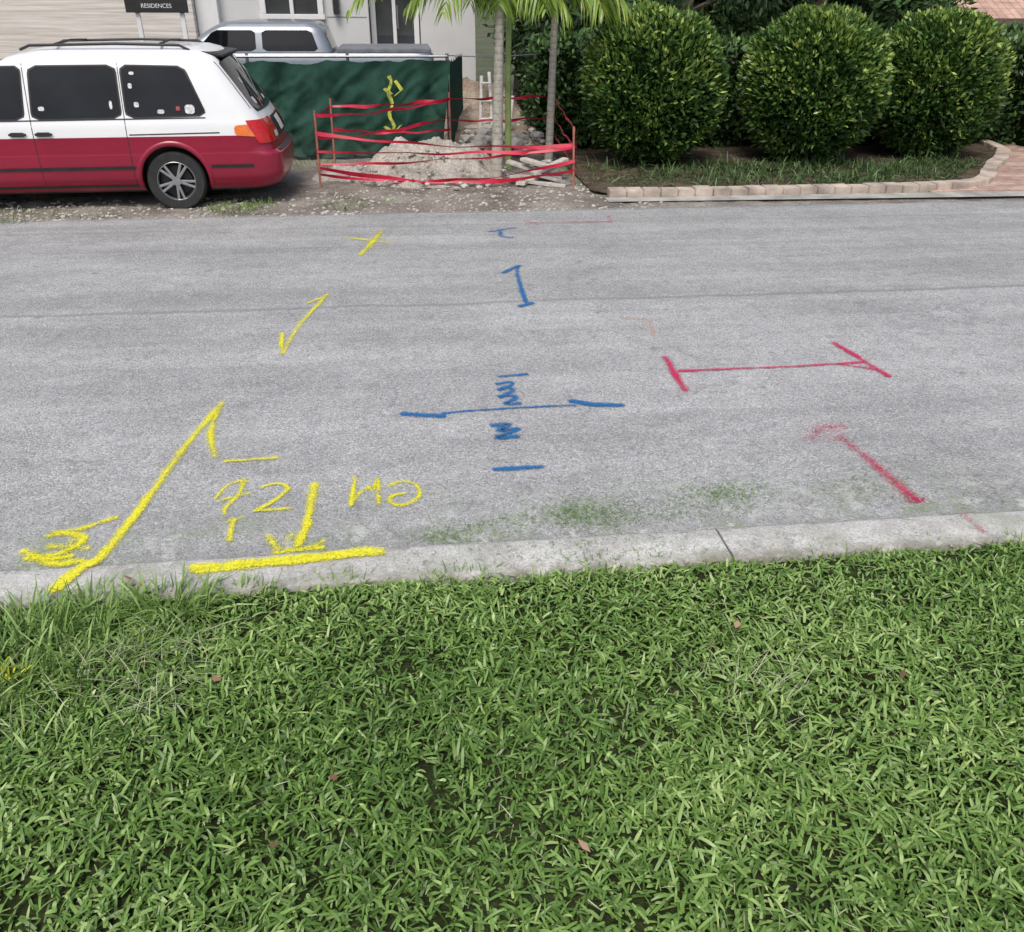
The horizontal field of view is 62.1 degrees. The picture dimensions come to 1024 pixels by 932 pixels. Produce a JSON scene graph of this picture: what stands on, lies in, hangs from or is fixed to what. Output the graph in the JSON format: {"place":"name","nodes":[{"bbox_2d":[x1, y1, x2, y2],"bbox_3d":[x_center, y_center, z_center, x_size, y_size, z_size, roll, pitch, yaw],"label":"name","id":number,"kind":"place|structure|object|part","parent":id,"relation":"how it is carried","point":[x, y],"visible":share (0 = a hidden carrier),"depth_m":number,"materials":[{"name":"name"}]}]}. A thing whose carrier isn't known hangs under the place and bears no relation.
{"place":"outdoors","nodes":[
{"label":"outdoors","id":0,"kind":"place"},
{"bbox_2d":[391,0,396,43],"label":"door stile","id":1,"kind":"object","parent":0,"point":[394,21],"depth_m":16.52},
{"bbox_2d":[475,5,515,90],"bbox_3d":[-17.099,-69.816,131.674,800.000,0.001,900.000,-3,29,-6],"label":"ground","id":2,"kind":"structure","parent":0,"point":[484,43],"depth_m":41.38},
{"bbox_2d":[0,0,199,58],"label":"wall","id":3,"kind":"structure","parent":2,"relation":"on","point":[23,23],"depth_m":15.29,"materials":[{"name":"paint"}]},
{"bbox_2d":[218,0,370,46],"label":"wall","id":4,"kind":"structure","parent":2,"relation":"on","point":[354,30],"depth_m":16.04,"materials":[{"name":"white paint"}]},
{"bbox_2d":[194,0,220,34],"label":"corner pilaster","id":5,"kind":"object","parent":4,"relation":"attached to","point":[208,14],"depth_m":15.62,"materials":[{"name":"white paint"}]},
{"bbox_2d":[265,0,317,13],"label":"window glass","id":6,"kind":"object","parent":4,"relation":"attached to","point":[283,7],"visible":1,"depth_m":15.85,"materials":[{"name":"black glass"}]},
{"bbox_2d":[289,0,293,13],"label":"window frame","id":7,"kind":"object","parent":4,"relation":"attached to","point":[291,4],"visible":1,"depth_m":15.80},
{"bbox_2d":[260,14,324,19],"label":"sill","id":8,"kind":"structure","parent":4,"relation":"attached to","point":[296,16],"depth_m":15.87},
{"bbox_2d":[259,0,266,13],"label":"window frame","id":9,"kind":"object","parent":8,"relation":"on","point":[262,6],"visible":1,"depth_m":15.75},
{"bbox_2d":[317,0,323,13],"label":"window frame","id":10,"kind":"object","parent":4,"relation":"attached to","point":[320,6],"visible":1,"depth_m":15.85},
{"bbox_2d":[333,0,338,13],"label":"wall lamp","id":11,"kind":"object","parent":4,"relation":"attached to","point":[335,7],"visible":1,"depth_m":15.83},
{"bbox_2d":[369,4,420,43],"bbox_3d":[-2.305,-8.409,16.928,0.970,2.750,0.150,-3,29,-6],"label":"door recess","id":12,"kind":"object","parent":4,"relation":"attached to","point":[370,24],"depth_m":16.70,"materials":[{"name":"grey paint"}]},
{"bbox_2d":[419,0,475,80],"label":"wall","id":13,"kind":"structure","parent":2,"relation":"on","point":[442,37],"depth_m":16.40,"materials":[{"name":"white paint"}]},
{"bbox_2d":[0,511,1023,612],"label":"kerb","id":14,"kind":"structure","parent":2,"relation":"on","point":[864,535],"depth_m":3.61,"materials":[{"name":"concrete"}]},
{"bbox_2d":[0,200,1023,569],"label":"road","id":15,"kind":"structure","parent":0,"point":[132,352],"depth_m":5.47,"materials":[{"name":"grey asphalt"}]},
{"bbox_2d":[17,231,422,593],"bbox_3d":[-1.568,-0.968,6.066,1.762,0.041,6.106,-3,29,-6],"label":"yellow utility marking","id":16,"kind":"object","parent":15,"relation":"on","point":[232,565],"visible":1,"depth_m":3.74,"materials":[{"name":"paint"}]},
{"bbox_2d":[400,227,624,470],"bbox_3d":[-0.206,-1.239,6.613,1.344,0.003,5.287,-3,29,-6],"label":"blue utility marking","id":17,"kind":"object","parent":15,"relation":"on","point":[516,428],"visible":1,"depth_m":5.00,"materials":[{"name":"paint"}]},
{"bbox_2d":[60,441,1023,581],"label":"grass clippings","id":18,"kind":"object","parent":15,"relation":"on","point":[712,492],"depth_m":3.96,"materials":[{"name":"green plant"}]},
{"bbox_2d":[525,216,986,532],"bbox_3d":[1.424,-1.224,6.566,1.455,0.040,6.540,-6,29,-11],"label":"red utility marking","id":19,"kind":"object","parent":15,"relation":"on","point":[677,376],"visible":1,"depth_m":5.49,"materials":[{"name":"paint"}]},
{"bbox_2d":[0,526,1023,931],"bbox_3d":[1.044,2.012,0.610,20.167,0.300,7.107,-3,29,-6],"label":"lawn grass","id":20,"kind":"structure","parent":0,"point":[140,604],"depth_m":2.69,"materials":[{"name":"green plant"}]},
{"bbox_2d":[0,656,34,696],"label":"yellow painted grass","id":21,"kind":"structure","parent":20,"relation":"on","point":[8,670],"depth_m":2.98,"materials":[{"name":"yellow plant"}]},
{"bbox_2d":[0,540,1023,931],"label":"dry grass stalks","id":22,"kind":"object","parent":20,"relation":"on","point":[178,674],"visible":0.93,"depth_m":2.89,"materials":[{"name":"plant"}]},
{"bbox_2d":[124,576,905,851],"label":"fallen leaves","id":23,"kind":"object","parent":20,"relation":"on","point":[584,845],"visible":0.92,"depth_m":2.92,"materials":[{"name":"brown plant"}]},
{"bbox_2d":[0,91,1023,219],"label":"dirt verge","id":24,"kind":"structure","parent":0,"point":[304,174],"depth_m":10.01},
{"bbox_2d":[0,38,293,208],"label":"parked minivan","id":25,"kind":"object","parent":24,"relation":"on","point":[179,125],"visible":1,"depth_m":9.14,"materials":[{"name":"red paint"}]},
{"bbox_3d":[-5.573,-3.863,8.815,0.916,0.489,0.119,-4,29,-8],"label":"window","id":26,"kind":"part","parent":25,"relation":"part of","materials":[{"name":"black glass"}]},
{"bbox_3d":[-4.618,-3.932,8.945,0.874,0.495,0.121,-4,29,-8],"label":"window","id":27,"kind":"part","parent":25,"relation":"part of","materials":[{"name":"black glass"}]},
{"bbox_3d":[-3.726,-3.999,9.067,0.792,0.484,0.118,-4,29,-8],"label":"window","id":28,"kind":"part","parent":25,"relation":"part of","materials":[{"name":"black glass"}]},
{"bbox_3d":[-3.072,-4.475,9.848,0.377,0.501,1.417,-4,29,-8],"label":"rear window","id":29,"kind":"part","parent":25,"relation":"part of","materials":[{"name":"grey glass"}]},
{"bbox_2d":[124,0,188,41],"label":"sign board","id":30,"kind":"object","parent":24,"relation":"on","point":[137,7],"visible":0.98,"depth_m":11.82,"materials":[{"name":"metal"}]},
{"bbox_2d":[0,180,411,209],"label":"gravel strip","id":31,"kind":"object","parent":24,"relation":"on","point":[269,193],"visible":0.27,"depth_m":10.11,"materials":[{"name":"gravel"}]},
{"bbox_2d":[0,157,612,223],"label":"verge weeds","id":32,"kind":"object","parent":24,"relation":"on","point":[226,206],"visible":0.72,"depth_m":9.60,"materials":[{"name":"green plant"}]},
{"bbox_2d":[196,19,433,63],"bbox_3d":[-3.959,-6.469,14.245,5.360,1.810,1.860,-3,29,-6],"label":"pickup truck","id":33,"kind":"object","parent":24,"relation":"on","point":[279,37],"visible":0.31,"depth_m":13.30,"materials":[{"name":"silver metal"}]},
{"bbox_3d":[-4.431,-6.598,13.183,0.883,0.290,0.088,-3,29,-6],"label":"window","id":34,"kind":"part","parent":33,"relation":"part of","materials":[{"name":"black glass"}]},
{"bbox_3d":[-3.472,-6.647,13.282,0.848,0.290,0.088,-3,29,-6],"label":"window","id":35,"kind":"part","parent":33,"relation":"part of","materials":[{"name":"black glass"}]},
{"bbox_3d":[-2.987,-7.072,14.041,0.115,0.270,1.188,-3,29,-6],"label":"rear window","id":36,"kind":"part","parent":33,"relation":"part of","materials":[{"name":"grey glass"}]},
{"bbox_2d":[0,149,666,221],"bbox_3d":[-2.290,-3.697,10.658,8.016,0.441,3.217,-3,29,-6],"label":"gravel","id":37,"kind":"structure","parent":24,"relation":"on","point":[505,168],"depth_m":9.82,"materials":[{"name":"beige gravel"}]},
{"bbox_2d":[311,165,365,181],"bbox_3d":[-2.111,-3.865,11.266,1.380,0.207,1.150,-3,29,-6],"label":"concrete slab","id":38,"kind":"object","parent":24,"relation":"on","point":[339,167],"visible":0.22,"depth_m":11.11,"materials":[{"name":"beige concrete"}]},
{"bbox_2d":[369,0,376,43],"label":"door jamb","id":39,"kind":"object","parent":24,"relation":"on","point":[373,22],"depth_m":16.49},
{"bbox_2d":[375,0,414,43],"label":"door glass","id":40,"kind":"object","parent":39,"relation":"attached to","point":[384,21],"depth_m":16.59,"materials":[{"name":"black glass"}]},
{"bbox_2d":[396,5,398,28],"bbox_3d":[-2.214,-8.682,16.439,0.028,0.400,0.028,-15,32,-25],"label":"door handle","id":41,"kind":"object","parent":40,"relation":"attached to","point":[397,17],"visible":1,"depth_m":16.43,"materials":[{"name":"metal"}]},
{"bbox_2d":[235,53,537,157],"bbox_3d":[-2.841,-5.267,12.522,6.581,1.471,1.869,-12,31,-21],"label":"construction fence","id":42,"kind":"object","parent":24,"relation":"on","point":[297,94],"visible":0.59,"depth_m":12.22,"materials":[{"name":"green fabric"}]},
{"bbox_2d":[413,2,419,43],"bbox_3d":[-1.871,-8.315,16.812,0.100,2.600,0.100,-3,29,-6],"label":"door jamb","id":43,"kind":"object","parent":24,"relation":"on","point":[416,31],"depth_m":16.63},
{"bbox_2d":[354,136,520,188],"bbox_3d":[-1.087,-4.081,11.281,2.760,0.581,1.840,-3,29,-6],"label":"dirt mound","id":44,"kind":"object","parent":24,"relation":"on","point":[446,168],"visible":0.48,"depth_m":10.90,"materials":[{"name":"beige soil"}]},
{"bbox_2d":[313,92,577,187],"bbox_3d":[-0.889,-4.347,11.353,3.274,1.001,2.216,-3,29,-6],"label":"barrier tape","id":45,"kind":"object","parent":24,"relation":"on","point":[542,148],"visible":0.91,"depth_m":10.65,"materials":[{"name":"red plastic"}]},
{"bbox_2d":[449,77,520,108],"bbox_3d":[-0.952,-6.705,15.715,3.680,0.922,2.300,-3,29,-6],"label":"dirt mound","id":46,"kind":"object","parent":24,"relation":"on","point":[470,88],"visible":0.06,"depth_m":15.25,"materials":[{"name":"beige soil"}]},
{"bbox_2d":[346,0,631,178],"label":"palm tree","id":47,"kind":"object","parent":24,"relation":"on","point":[554,6],"visible":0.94,"depth_m":10.73,"materials":[{"name":"plant"}]},
{"bbox_2d":[479,72,514,127],"bbox_3d":[-0.234,-5.427,13.104,0.676,1.187,0.167,-14,32,-25],"label":"ladder","id":48,"kind":"object","parent":24,"relation":"on","point":[489,82],"visible":0.54,"depth_m":12.94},
{"bbox_2d":[453,119,545,189],"bbox_3d":[-0.296,-4.754,12.541,1.721,0.468,4.890,4,29,6],"label":"rubble","id":49,"kind":"object","parent":24,"relation":"on","point":[481,135],"visible":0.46,"depth_m":12.32,"materials":[{"name":"stone"}]},
{"bbox_2d":[444,104,557,159],"bbox_3d":[-0.510,-5.778,14.329,3.450,0.632,4.830,-3,29,-6],"label":"dirt mound","id":50,"kind":"object","parent":24,"relation":"on","point":[468,113],"visible":0.13,"depth_m":13.59,"materials":[{"name":"grey soil"}]},
{"bbox_2d":[480,0,549,104],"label":"broadleaf tree","id":51,"kind":"object","parent":24,"relation":"on","point":[516,84],"visible":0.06,"depth_m":17.30,"materials":[{"name":"green plant"}]},
{"bbox_2d":[506,157,571,186],"bbox_3d":[0.364,-3.833,11.073,0.917,0.329,0.928,-3,29,-6],"label":"board pile","id":52,"kind":"object","parent":24,"relation":"on","point":[534,163],"visible":0.8,"depth_m":10.90,"materials":[{"name":"beige wood"}]},
{"bbox_2d":[482,0,673,71],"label":"broadleaf tree","id":53,"kind":"object","parent":24,"relation":"on","point":[518,31],"visible":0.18,"depth_m":14.72,"materials":[{"name":"green plant"}]},
{"bbox_2d":[616,0,785,27],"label":"broadleaf tree","id":54,"kind":"object","parent":24,"relation":"on","point":[746,4],"visible":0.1,"depth_m":14.83,"materials":[{"name":"green plant"}]},
{"bbox_2d":[511,0,957,110],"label":"clipped hedge","id":55,"kind":"object","parent":24,"relation":"on","point":[716,13],"visible":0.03,"depth_m":17.12,"materials":[{"name":"green plant"}]},
{"bbox_2d":[553,143,995,192],"bbox_3d":[4.293,-5.048,13.498,7.400,0.001,6.640,-3,29,-6],"label":"planting bed","id":56,"kind":"object","parent":24,"relation":"on","point":[976,151],"visible":0.11,"depth_m":12.14,"materials":[{"name":"brown soil"}]},
{"bbox_2d":[579,0,732,164],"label":"topiary bush","id":57,"kind":"object","parent":56,"relation":"on","point":[654,77],"visible":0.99,"depth_m":11.13,"materials":[{"name":"green plant"}]},
{"bbox_2d":[516,21,1023,148],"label":"clipped hedge","id":58,"kind":"object","parent":56,"relation":"on","point":[569,98],"visible":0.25,"depth_m":13.15,"materials":[{"name":"green plant"}]},
{"bbox_2d":[585,146,985,186],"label":"ground cover plants","id":59,"kind":"object","parent":56,"relation":"on","point":[898,167],"visible":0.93,"depth_m":11.46,"materials":[{"name":"green plant"}]},
{"bbox_2d":[731,1,897,162],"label":"topiary bush","id":60,"kind":"object","parent":56,"relation":"on","point":[814,81],"visible":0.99,"depth_m":11.40,"materials":[{"name":"green plant"}]},
{"bbox_2d":[869,3,1016,158],"bbox_3d":[6.188,-5.600,12.474,1.984,2.137,1.977,-3,29,-6],"label":"topiary bush","id":61,"kind":"object","parent":56,"relation":"on","point":[953,67],"visible":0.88,"depth_m":11.84,"materials":[{"name":"green plant"}]},
{"bbox_2d":[701,0,883,41],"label":"broadleaf tree","id":62,"kind":"object","parent":24,"relation":"on","point":[729,27],"visible":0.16,"depth_m":15.94,"materials":[{"name":"green plant"}]},
{"bbox_2d":[607,139,1010,197],"bbox_3d":[5.439,-4.325,12.169,9.314,0.128,2.987,-25,38,-38],"label":"brick edging","id":63,"kind":"object","parent":24,"relation":"on","point":[992,165],"visible":0.77,"depth_m":10.43,"materials":[{"name":"beige brick"}]},
{"bbox_2d":[606,191,1023,201],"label":"concrete gutter","id":64,"kind":"object","parent":24,"relation":"on","point":[845,196],"visible":1,"depth_m":10.25,"materials":[{"name":"beige concrete"}]},
{"bbox_2d":[849,0,977,30],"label":"broadleaf tree","id":65,"kind":"object","parent":24,"relation":"on","point":[889,12],"visible":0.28,"depth_m":15.75,"materials":[{"name":"green plant"}]},
{"bbox_2d":[1000,93,1023,146],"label":"clipped hedge","id":66,"kind":"object","parent":24,"relation":"on","point":[1019,133],"visible":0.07,"depth_m":13.90,"materials":[{"name":"green plant"}]},
{"bbox_2d":[930,144,1023,194],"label":"brick driveway","id":67,"kind":"structure","parent":0,"point":[1010,175],"depth_m":11.40,"materials":[{"name":"brick"}]},
{"bbox_2d":[989,14,1023,35],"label":"clipped hedge","id":68,"kind":"object","parent":67,"relation":"on","point":[1015,25],"visible":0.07,"depth_m":19.08,"materials":[{"name":"green plant"}]},
{"bbox_2d":[954,0,1023,24],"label":"tiled roof house","id":69,"kind":"structure","parent":0,"point":[1007,11],"depth_m":25.48,"materials":[{"name":"tile"}]}
]}

